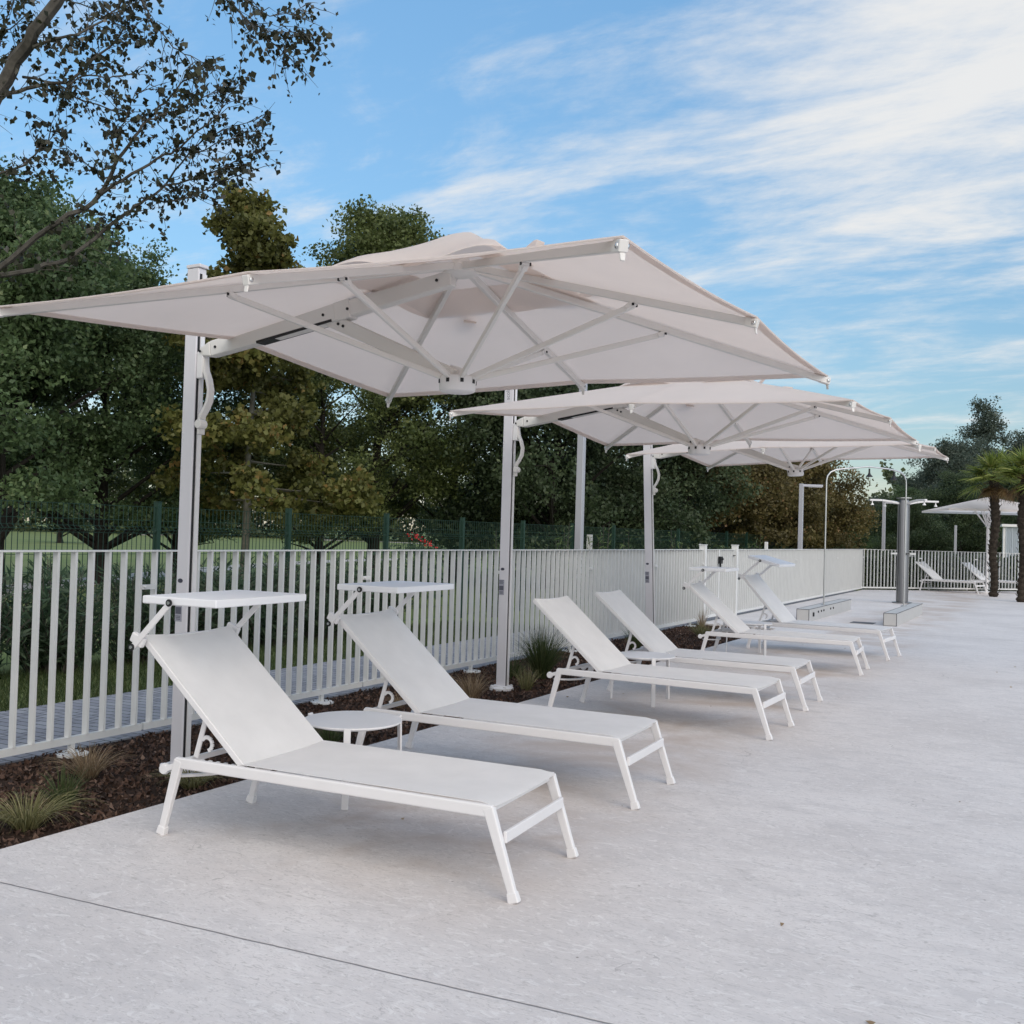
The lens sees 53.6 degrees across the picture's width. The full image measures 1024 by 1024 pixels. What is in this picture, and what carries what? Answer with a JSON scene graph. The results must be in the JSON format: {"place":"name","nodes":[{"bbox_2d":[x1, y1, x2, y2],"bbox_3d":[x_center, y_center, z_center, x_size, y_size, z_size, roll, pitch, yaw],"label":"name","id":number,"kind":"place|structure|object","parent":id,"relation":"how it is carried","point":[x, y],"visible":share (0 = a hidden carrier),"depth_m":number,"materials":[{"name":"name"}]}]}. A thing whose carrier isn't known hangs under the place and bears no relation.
{"place":"outdoors","nodes":[
{"label":"outdoors","id":0,"kind":"place"},
{"bbox_2d":[2,558,390,595],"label":"gravel path","id":1,"kind":"structure","parent":0,"point":[163,573],"depth_m":32.50,"materials":[{"name":"beige gravel"}]},
{"bbox_2d":[130,534,426,543],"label":"path","id":2,"kind":"structure","parent":0,"point":[325,539],"depth_m":132.28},
{"bbox_2d":[0,624,769,848],"bbox_3d":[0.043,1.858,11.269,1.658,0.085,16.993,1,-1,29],"label":"bark mulch","id":3,"kind":"object","parent":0,"point":[133,783],"visible":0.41,"depth_m":6.88,"materials":[{"name":"brown wood"}]},
{"bbox_2d":[0,786,110,832],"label":"ornamental grass","id":4,"kind":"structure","parent":3,"relation":"on","point":[26,818],"depth_m":5.37,"materials":[{"name":"green plant"}]},
{"bbox_2d":[26,760,95,806],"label":"ornamental grass","id":5,"kind":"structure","parent":3,"relation":"on","point":[61,786],"depth_m":5.80,"materials":[{"name":"green plant"}]},
{"bbox_2d":[33,741,144,779],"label":"ornamental grass","id":6,"kind":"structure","parent":3,"relation":"on","point":[90,765],"depth_m":6.42,"materials":[{"name":"green plant"}]},
{"bbox_2d":[144,762,234,789],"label":"ornamental grass","id":7,"kind":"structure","parent":3,"relation":"on","point":[184,782],"depth_m":6.23,"materials":[{"name":"green plant"}]},
{"bbox_2d":[313,727,356,741],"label":"ornamental grass","id":8,"kind":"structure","parent":3,"relation":"on","point":[336,737],"depth_m":7.56,"materials":[{"name":"green plant"}]},
{"bbox_2d":[0,549,703,758],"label":"slat fence","id":9,"kind":"object","parent":3,"relation":"on","point":[676,603],"visible":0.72,"depth_m":9.52,"materials":[{"name":"metal"}]},
{"bbox_2d":[697,544,738,624],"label":"gate","id":10,"kind":"structure","parent":9,"relation":"attached to","point":[722,587],"depth_m":20.38,"materials":[{"name":"metal"}]},
{"bbox_2d":[384,694,404,707],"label":"ornamental grass","id":11,"kind":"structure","parent":3,"relation":"on","point":[397,699],"depth_m":9.30,"materials":[{"name":"plant"}]},
{"bbox_2d":[0,232,830,774],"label":"cantilever umbrella","id":12,"kind":"object","parent":3,"relation":"on","point":[462,314],"visible":0.96,"depth_m":6.11,"materials":[{"name":"fabric"}]},
{"bbox_2d":[452,669,496,698],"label":"ornamental grass","id":13,"kind":"object","parent":3,"relation":"on","point":[470,694],"depth_m":9.81,"materials":[{"name":"plant"}]},
{"bbox_2d":[495,651,528,678],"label":"ornamental grass","id":14,"kind":"object","parent":3,"relation":"on","point":[514,671],"depth_m":11.33,"materials":[{"name":"green plant"}]},
{"bbox_2d":[511,623,569,678],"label":"ornamental grass","id":15,"kind":"object","parent":3,"relation":"on","point":[541,660],"depth_m":11.36,"materials":[{"name":"green plant"}]},
{"bbox_2d":[620,628,642,649],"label":"ornamental grass","id":16,"kind":"object","parent":3,"relation":"on","point":[635,640],"depth_m":14.44,"materials":[{"name":"green plant"}]},
{"bbox_2d":[449,380,918,690],"bbox_3d":[1.561,0.210,9.725,3.923,3.380,3.475,1,-1,29],"label":"cantilever umbrella","id":17,"kind":"object","parent":3,"relation":"on","point":[699,418],"visible":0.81,"depth_m":10.23,"materials":[{"name":"white fabric"}]},
{"bbox_2d":[683,621,717,637],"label":"ornamental grass","id":18,"kind":"object","parent":3,"relation":"on","point":[701,631],"depth_m":16.65,"materials":[{"name":"green plant"}]},
{"bbox_2d":[694,608,708,626],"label":"ornamental grass","id":19,"kind":"object","parent":3,"relation":"on","point":[703,617],"depth_m":18.41,"materials":[{"name":"plant"}]},
{"bbox_2d":[625,441,948,624],"bbox_3d":[3.570,0.286,13.519,3.923,3.380,3.475,-1,-1,28],"label":"cantilever umbrella","id":20,"kind":"object","parent":3,"relation":"on","point":[782,454],"visible":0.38,"depth_m":14.29,"materials":[{"name":"white fabric"}]},
{"bbox_2d":[0,590,856,764],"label":"paver path","id":21,"kind":"structure","parent":0,"point":[40,725],"depth_m":8.76,"materials":[{"name":"grey concrete"}]},
{"bbox_2d":[798,484,822,548],"bbox_3d":[8.794,0.855,29.955,0.704,3.370,0.165,2,-1,2],"label":"street lamp","id":22,"kind":"object","parent":21,"relation":"on","point":[800,516],"visible":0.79,"depth_m":29.93,"materials":[{"name":"white metal"}]},
{"bbox_2d":[0,521,997,711],"bbox_3d":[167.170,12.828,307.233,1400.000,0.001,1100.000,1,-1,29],"label":"lawn","id":23,"kind":"structure","parent":0,"point":[130,563],"depth_m":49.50,"materials":[{"name":"green plant"}]},
{"bbox_2d":[0,566,46,666],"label":"oleander shrub","id":24,"kind":"object","parent":23,"relation":"on","point":[4,624],"visible":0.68,"depth_m":10.27,"materials":[{"name":"green plant"}]},
{"bbox_2d":[23,496,93,542],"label":"lawn tree","id":25,"kind":"object","parent":23,"relation":"on","point":[59,534],"visible":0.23,"depth_m":72.43,"materials":[{"name":"green plant"}]},
{"bbox_2d":[0,549,131,674],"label":"oleander shrub","id":26,"kind":"object","parent":23,"relation":"on","point":[44,633],"visible":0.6,"depth_m":10.84,"materials":[{"name":"green plant"}]},
{"bbox_2d":[0,153,184,590],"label":"ash tree","id":27,"kind":"object","parent":23,"relation":"on","point":[35,345],"visible":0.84,"depth_m":21.95,"materials":[{"name":"green plant"}]},
{"bbox_2d":[5,236,256,583],"bbox_3d":[-10.796,-2.688,26.982,8.364,9.201,7.994,2,-1,-2],"label":"ash tree","id":28,"kind":"object","parent":23,"relation":"on","point":[147,278],"visible":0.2,"depth_m":26.62,"materials":[{"name":"green plant"}]},
{"bbox_2d":[81,557,205,664],"bbox_3d":[-4.386,1.145,12.055,1.592,1.300,1.413,2,-1,-1],"label":"oleander shrub","id":29,"kind":"object","parent":23,"relation":"on","point":[130,602],"visible":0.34,"depth_m":11.85,"materials":[{"name":"green plant"}]},
{"bbox_2d":[0,0,338,286],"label":"white poplar tree","id":30,"kind":"object","parent":23,"relation":"on","point":[18,55],"visible":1,"depth_m":9.32,"materials":[{"name":"grey plant"}]},
{"bbox_2d":[85,363,267,579],"bbox_3d":[-10.127,-1.932,30.217,5.297,7.858,4.607,3,-1,-38],"label":"poplar tree","id":31,"kind":"object","parent":23,"relation":"on","point":[144,453],"visible":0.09,"depth_m":29.21,"materials":[{"name":"green plant"}]},
{"bbox_2d":[158,557,265,631],"bbox_3d":[-3.957,1.152,13.107,1.658,1.355,1.472,3,-2,-41],"label":"oleander shrub","id":32,"kind":"object","parent":23,"relation":"on","point":[214,618],"visible":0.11,"depth_m":12.99,"materials":[{"name":"green plant"}]},
{"bbox_2d":[148,177,384,578],"bbox_3d":[-5.888,-3.191,25.307,5.580,10.417,6.648,2,-1,-6],"label":"plane tree","id":33,"kind":"object","parent":23,"relation":"on","point":[254,238],"visible":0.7,"depth_m":24.76,"materials":[{"name":"green plant"}]},
{"bbox_2d":[227,545,327,646],"bbox_3d":[-3.435,1.155,14.137,1.741,1.422,1.545,1,-1,31],"label":"oleander shrub","id":34,"kind":"object","parent":23,"relation":"on","point":[274,614],"visible":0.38,"depth_m":13.95,"materials":[{"name":"green plant"}]},
{"bbox_2d":[277,553,373,639],"bbox_3d":[-2.860,1.225,15.122,1.658,1.355,1.472,3,-1,-37],"label":"oleander shrub","id":35,"kind":"object","parent":23,"relation":"on","point":[316,617],"visible":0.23,"depth_m":14.96,"materials":[{"name":"green plant"}]},
{"bbox_2d":[234,361,421,584],"bbox_3d":[-5.084,-2.167,29.046,5.025,8.572,5.778,1,-1,21],"label":"poplar tree","id":36,"kind":"object","parent":23,"relation":"on","point":[309,439],"visible":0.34,"depth_m":28.60,"materials":[{"name":"green plant"}]},
{"bbox_2d":[336,552,414,615],"bbox_3d":[-2.234,1.267,16.262,1.472,1.355,1.658,2,-1,-5],"label":"oleander shrub","id":37,"kind":"object","parent":23,"relation":"on","point":[381,594],"visible":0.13,"depth_m":16.07,"materials":[{"name":"green plant"}]},
{"bbox_2d":[281,194,488,579],"bbox_3d":[-4.431,-3.780,30.759,6.980,11.906,8.025,2,-1,-27],"label":"poplar tree","id":38,"kind":"object","parent":23,"relation":"on","point":[380,231],"visible":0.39,"depth_m":29.88,"materials":[{"name":"green plant"}]},
{"bbox_2d":[0,500,808,664],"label":"fence","id":39,"kind":"object","parent":23,"relation":"on","point":[157,527],"visible":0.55,"depth_m":16.20,"materials":[{"name":"green paint"}]},
{"bbox_2d":[373,532,456,601],"bbox_3d":[-2.050,1.252,21.978,1.784,1.624,2.027,3,-2,-39],"label":"flowering shrub","id":40,"kind":"object","parent":23,"relation":"on","point":[421,558],"visible":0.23,"depth_m":21.91,"materials":[{"name":"green plant"}]},
{"bbox_2d":[348,389,517,582],"bbox_3d":[-1.817,-2.458,33.432,6.420,9.525,5.584,1,-1,20],"label":"poplar tree","id":41,"kind":"object","parent":23,"relation":"on","point":[422,510],"visible":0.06,"depth_m":32.29,"materials":[{"name":"green plant"}]},
{"bbox_2d":[6,413,980,554],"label":"treeline","id":42,"kind":"object","parent":23,"relation":"on","point":[887,474],"visible":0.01,"depth_m":140.88,"materials":[{"name":"green plant"}]},
{"bbox_2d":[474,528,515,616],"bbox_3d":[-0.282,1.189,19.997,0.854,1.772,0.830,1,-2,40],"label":"leafy shrub","id":43,"kind":"object","parent":23,"relation":"on","point":[492,580],"visible":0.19,"depth_m":19.94,"materials":[{"name":"green plant"}]},
{"bbox_2d":[541,521,585,603],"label":"leafy shrub","id":44,"kind":"object","parent":23,"relation":"on","point":[555,539],"visible":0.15,"depth_m":17.00,"materials":[{"name":"green plant"}]},
{"bbox_2d":[407,383,721,588],"bbox_3d":[1.222,-1.840,30.842,9.560,8.364,9.278,1,-1,29],"label":"evergreen tree","id":45,"kind":"object","parent":23,"relation":"on","point":[528,509],"visible":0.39,"depth_m":29.92,"materials":[{"name":"green plant"}]},
{"bbox_2d":[574,384,586,604],"bbox_3d":[1.620,-0.626,23.975,0.170,5.670,0.170,1,-1,29],"label":"street lamp","id":46,"kind":"object","parent":23,"relation":"on","point":[580,494],"visible":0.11,"depth_m":23.91,"materials":[{"name":"grey metal"}]},
{"bbox_2d":[586,535,592,570],"bbox_3d":[1.973,1.421,25.982,0.120,1.680,0.120,1,-1,29],"label":"marker post","id":47,"kind":"object","parent":23,"relation":"on","point":[589,547],"visible":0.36,"depth_m":25.94,"materials":[{"name":"white metal"}]},
{"bbox_2d":[586,519,621,621],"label":"leafy shrub","id":48,"kind":"object","parent":23,"relation":"on","point":[589,542],"visible":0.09,"depth_m":17.48,"materials":[{"name":"green plant"}]},
{"bbox_2d":[611,530,634,586],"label":"leafy shrub","id":49,"kind":"object","parent":23,"relation":"on","point":[623,545],"visible":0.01,"depth_m":18.26,"materials":[{"name":"green plant"}]},
{"bbox_2d":[530,386,768,560],"bbox_3d":[4.514,-1.491,35.044,8.907,8.030,9.177,1,-1,10],"label":"evergreen tree","id":50,"kind":"object","parent":23,"relation":"on","point":[705,495],"visible":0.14,"depth_m":33.58,"materials":[{"name":"green plant"}]},
{"bbox_2d":[669,528,682,548],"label":"leafy shrub","id":51,"kind":"object","parent":23,"relation":"on","point":[672,544],"visible":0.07,"depth_m":20.94,"materials":[{"name":"green plant"}]},
{"bbox_2d":[620,460,811,548],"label":"autumn tree","id":52,"kind":"object","parent":23,"relation":"on","point":[763,477],"visible":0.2,"depth_m":37.67,"materials":[{"name":"green plant"}]},
{"bbox_2d":[747,536,762,548],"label":"leafy shrub","id":53,"kind":"object","parent":23,"relation":"on","point":[755,543],"visible":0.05,"depth_m":26.98,"materials":[{"name":"green plant"}]},
{"bbox_2d":[716,460,848,548],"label":"autumn tree","id":54,"kind":"object","parent":23,"relation":"on","point":[811,521],"visible":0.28,"depth_m":40.00,"materials":[{"name":"green plant"}]},
{"bbox_2d":[736,460,881,549],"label":"autumn tree","id":55,"kind":"object","parent":23,"relation":"on","point":[847,516],"visible":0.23,"depth_m":43.05,"materials":[{"name":"green plant"}]},
{"bbox_2d":[840,511,878,551],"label":"ash tree","id":56,"kind":"object","parent":23,"relation":"on","point":[869,544],"visible":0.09,"depth_m":65.60,"materials":[{"name":"green plant"}]},
{"bbox_2d":[854,495,890,550],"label":"park tree","id":57,"kind":"object","parent":23,"relation":"on","point":[875,503],"visible":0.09,"depth_m":94.48,"materials":[{"name":"green plant"}]},
{"bbox_2d":[881,502,893,550],"bbox_3d":[15.105,1.260,39.954,1.084,3.338,0.166,2,-1,1],"label":"street lamp","id":58,"kind":"object","parent":23,"relation":"on","point":[883,527],"visible":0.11,"depth_m":39.93,"materials":[{"name":"white metal"}]},
{"bbox_2d":[793,548,1020,590],"bbox_3d":[21.678,2.430,39.809,26.634,1.531,1.060,2,-1,-18],"label":"hedge","id":59,"kind":"object","parent":23,"relation":"on","point":[872,562],"visible":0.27,"depth_m":37.51,"materials":[{"name":"green plant"}]},
{"bbox_2d":[868,484,949,548],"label":"ash tree","id":60,"kind":"object","parent":23,"relation":"on","point":[902,491],"visible":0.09,"depth_m":57.87,"materials":[{"name":"green plant"}]},
{"bbox_2d":[886,469,940,538],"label":"park tree","id":61,"kind":"object","parent":23,"relation":"on","point":[919,485],"visible":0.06,"depth_m":77.55,"materials":[{"name":"green plant"}]},
{"bbox_2d":[865,490,962,556],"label":"evergreen tree","id":62,"kind":"object","parent":23,"relation":"on","point":[917,536],"visible":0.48,"depth_m":49.26,"materials":[{"name":"green plant"}]},
{"bbox_2d":[888,434,1001,541],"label":"park tree","id":63,"kind":"object","parent":23,"relation":"on","point":[959,456],"visible":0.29,"depth_m":69.85,"materials":[{"name":"green plant"}]},
{"bbox_2d":[954,525,956,576],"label":"street lamp","id":64,"kind":"object","parent":23,"relation":"on","point":[955,538],"visible":0.49,"depth_m":44.94,"materials":[{"name":"grey metal"}]},
{"bbox_2d":[893,468,1017,556],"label":"evergreen tree","id":65,"kind":"object","parent":23,"relation":"on","point":[949,492],"visible":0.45,"depth_m":54.75,"materials":[{"name":"green plant"}]},
{"bbox_2d":[949,470,1020,556],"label":"evergreen tree","id":66,"kind":"object","parent":23,"relation":"on","point":[1005,486],"visible":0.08,"depth_m":59.65,"materials":[{"name":"green plant"}]},
{"bbox_2d":[955,394,1022,468],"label":"cedar tree","id":67,"kind":"object","parent":23,"relation":"on","point":[987,425],"visible":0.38,"depth_m":77.49,"materials":[{"name":"green plant"}]},
{"bbox_2d":[985,524,1018,579],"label":"cabana","id":68,"kind":"object","parent":23,"relation":"on","point":[1010,543],"visible":0.44,"depth_m":46.19,"materials":[{"name":"white fabric"}]},
{"bbox_2d":[982,428,1023,540],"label":"park tree","id":69,"kind":"object","parent":23,"relation":"on","point":[1019,438],"visible":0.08,"depth_m":72.53,"materials":[{"name":"green plant"}]},
{"bbox_2d":[0,590,1023,1023],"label":"pool deck","id":70,"kind":"structure","parent":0,"point":[856,834],"depth_m":4.69,"materials":[{"name":"concrete"}]},
{"bbox_2d":[304,711,401,809],"bbox_3d":[-0.980,1.469,6.101,0.632,0.458,0.600,1,-1,29],"label":"side table","id":71,"kind":"object","parent":70,"relation":"on","point":[347,723],"visible":0.85,"depth_m":6.04,"materials":[{"name":"white metal"}]},
{"bbox_2d":[128,590,578,903],"bbox_3d":[-0.831,1.076,5.175,2.258,1.225,0.795,1,-1,25],"label":"sun lounger","id":72,"kind":"object","parent":70,"relation":"on","point":[248,712],"visible":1,"depth_m":5.20,"materials":[{"name":"white fabric"}]},
{"bbox_2d":[326,581,675,809],"bbox_3d":[-0.096,1.130,6.754,2.258,1.225,0.795,1,-1,26],"label":"sun lounger","id":73,"kind":"object","parent":70,"relation":"on","point":[411,669],"visible":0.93,"depth_m":6.80,"materials":[{"name":"white fabric"}]},
{"bbox_2d":[610,651,675,706],"bbox_3d":[1.270,1.611,9.859,0.632,0.458,0.600,1,-1,25],"label":"side table","id":74,"kind":"object","parent":70,"relation":"on","point":[653,657],"visible":0.68,"depth_m":9.77,"materials":[{"name":"white metal"}]},
{"bbox_2d":[532,596,794,739],"bbox_3d":[1.304,1.321,8.966,2.222,1.015,0.743,1,-1,29],"label":"sun lounger","id":75,"kind":"object","parent":70,"relation":"on","point":[585,637],"visible":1,"depth_m":9.03,"materials":[{"name":"white fabric"}]},
{"bbox_2d":[401,648,1014,1023],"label":"leaf litter","id":76,"kind":"object","parent":70,"relation":"on","point":[868,1021],"visible":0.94,"depth_m":3.38,"materials":[{"name":"brown plant"}]},
{"bbox_2d":[594,590,822,710],"bbox_3d":[1.984,1.369,10.375,2.222,1.015,0.743,1,-1,28],"label":"sun lounger","id":77,"kind":"object","parent":70,"relation":"on","point":[634,620],"visible":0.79,"depth_m":10.43,"materials":[{"name":"white fabric"}]},
{"bbox_2d":[725,620,771,654],"bbox_3d":[3.292,1.757,14.089,0.632,0.458,0.600,1,-1,9],"label":"side table","id":78,"kind":"object","parent":70,"relation":"on","point":[759,624],"visible":0.63,"depth_m":14.05,"materials":[{"name":"white metal"}]},
{"bbox_2d":[682,566,869,675],"bbox_3d":[3.386,1.360,13.029,2.258,1.225,0.795,1,-1,25],"label":"sun lounger","id":79,"kind":"object","parent":70,"relation":"on","point":[723,612],"visible":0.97,"depth_m":13.04,"materials":[{"name":"white fabric"}]},
{"bbox_2d":[737,549,863,612],"bbox_3d":[8.333,1.694,27.917,0.083,1.342,15.343,1,-1,29],"label":"slat fence","id":80,"kind":"object","parent":70,"relation":"on","point":[803,578],"visible":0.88,"depth_m":26.59,"materials":[{"name":"metal"}]},
{"bbox_2d":[738,555,901,660],"bbox_3d":[4.460,1.351,14.754,2.186,1.376,0.795,1,-1,33],"label":"sun lounger","id":81,"kind":"object","parent":70,"relation":"on","point":[771,601],"visible":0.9,"depth_m":14.89,"materials":[{"name":"white fabric"}]},
{"bbox_2d":[796,599,850,620],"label":"shower plinth","id":82,"kind":"structure","parent":70,"relation":"on","point":[816,611],"depth_m":21.45,"materials":[{"name":"concrete"}]},
{"bbox_2d":[821,466,906,605],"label":"shower arch","id":83,"kind":"structure","parent":82,"relation":"on","point":[870,475],"depth_m":22.03,"materials":[{"name":"silver metal"}]},
{"bbox_2d":[850,621,874,623],"bbox_3d":[7.028,2.218,20.293,0.440,0.006,0.440,1,-1,29],"label":"floor drain","id":84,"kind":"object","parent":70,"relation":"on","point":[863,622],"visible":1,"depth_m":20.28,"materials":[{"name":"grey metal"}]},
{"bbox_2d":[883,603,922,625],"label":"shower plinth","id":85,"kind":"structure","parent":70,"relation":"on","point":[898,616],"depth_m":20.63,"materials":[{"name":"concrete"}]},
{"bbox_2d":[862,549,1019,589],"bbox_3d":[23.542,2.355,38.596,24.243,1.342,0.083,2,-1,-18],"label":"slat fence","id":86,"kind":"object","parent":70,"relation":"on","point":[927,587],"visible":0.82,"depth_m":35.85,"materials":[{"name":"metal"}]},
{"bbox_2d":[916,561,986,593],"bbox_3d":[15.140,2.256,34.983,0.743,1.015,2.222,3,-2,-43],"label":"sun lounger","id":87,"kind":"object","parent":70,"relation":"on","point":[933,575],"visible":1,"depth_m":35.25,"materials":[{"name":"white"}]},
{"bbox_2d":[922,497,1018,593],"bbox_3d":[16.253,1.140,34.632,3.500,3.286,3.500,1,-1,9],"label":"umbrella","id":88,"kind":"object","parent":70,"relation":"on","point":[979,506],"visible":0.71,"depth_m":34.42,"materials":[{"name":"fabric"}]},
{"bbox_2d":[962,562,1016,590],"bbox_3d":[17.215,2.337,35.978,0.743,1.015,2.222,3,-2,-43],"label":"sun lounger","id":89,"kind":"object","parent":70,"relation":"on","point":[979,577],"visible":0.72,"depth_m":36.27,"materials":[{"name":"white"}]},
{"bbox_2d":[958,447,1022,596],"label":"palm tree","id":90,"kind":"object","parent":70,"relation":"on","point":[995,490],"visible":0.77,"depth_m":32.35,"materials":[{"name":"green plant"}]},
{"bbox_2d":[987,444,1023,601],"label":"palm tree","id":91,"kind":"object","parent":70,"relation":"on","point":[1011,471],"visible":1,"depth_m":29.74,"materials":[{"name":"green plant"}]},
{"bbox_2d":[0,0,1023,531],"label":"sky","id":92,"kind":"structure","parent":0,"point":[847,176],"materials":[{"name":"blue"}]},
{"bbox_2d":[513,667,542,690],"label":"ornamental grass","id":93,"kind":"object","parent":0,"point":[527,686],"depth_m":10.52,"materials":[{"name":"green plant"}]},
{"bbox_2d":[869,497,938,603],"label":"shower column","id":94,"kind":"structure","parent":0,"point":[899,553],"depth_m":27.38,"materials":[{"name":"silver metal"}]}
]}

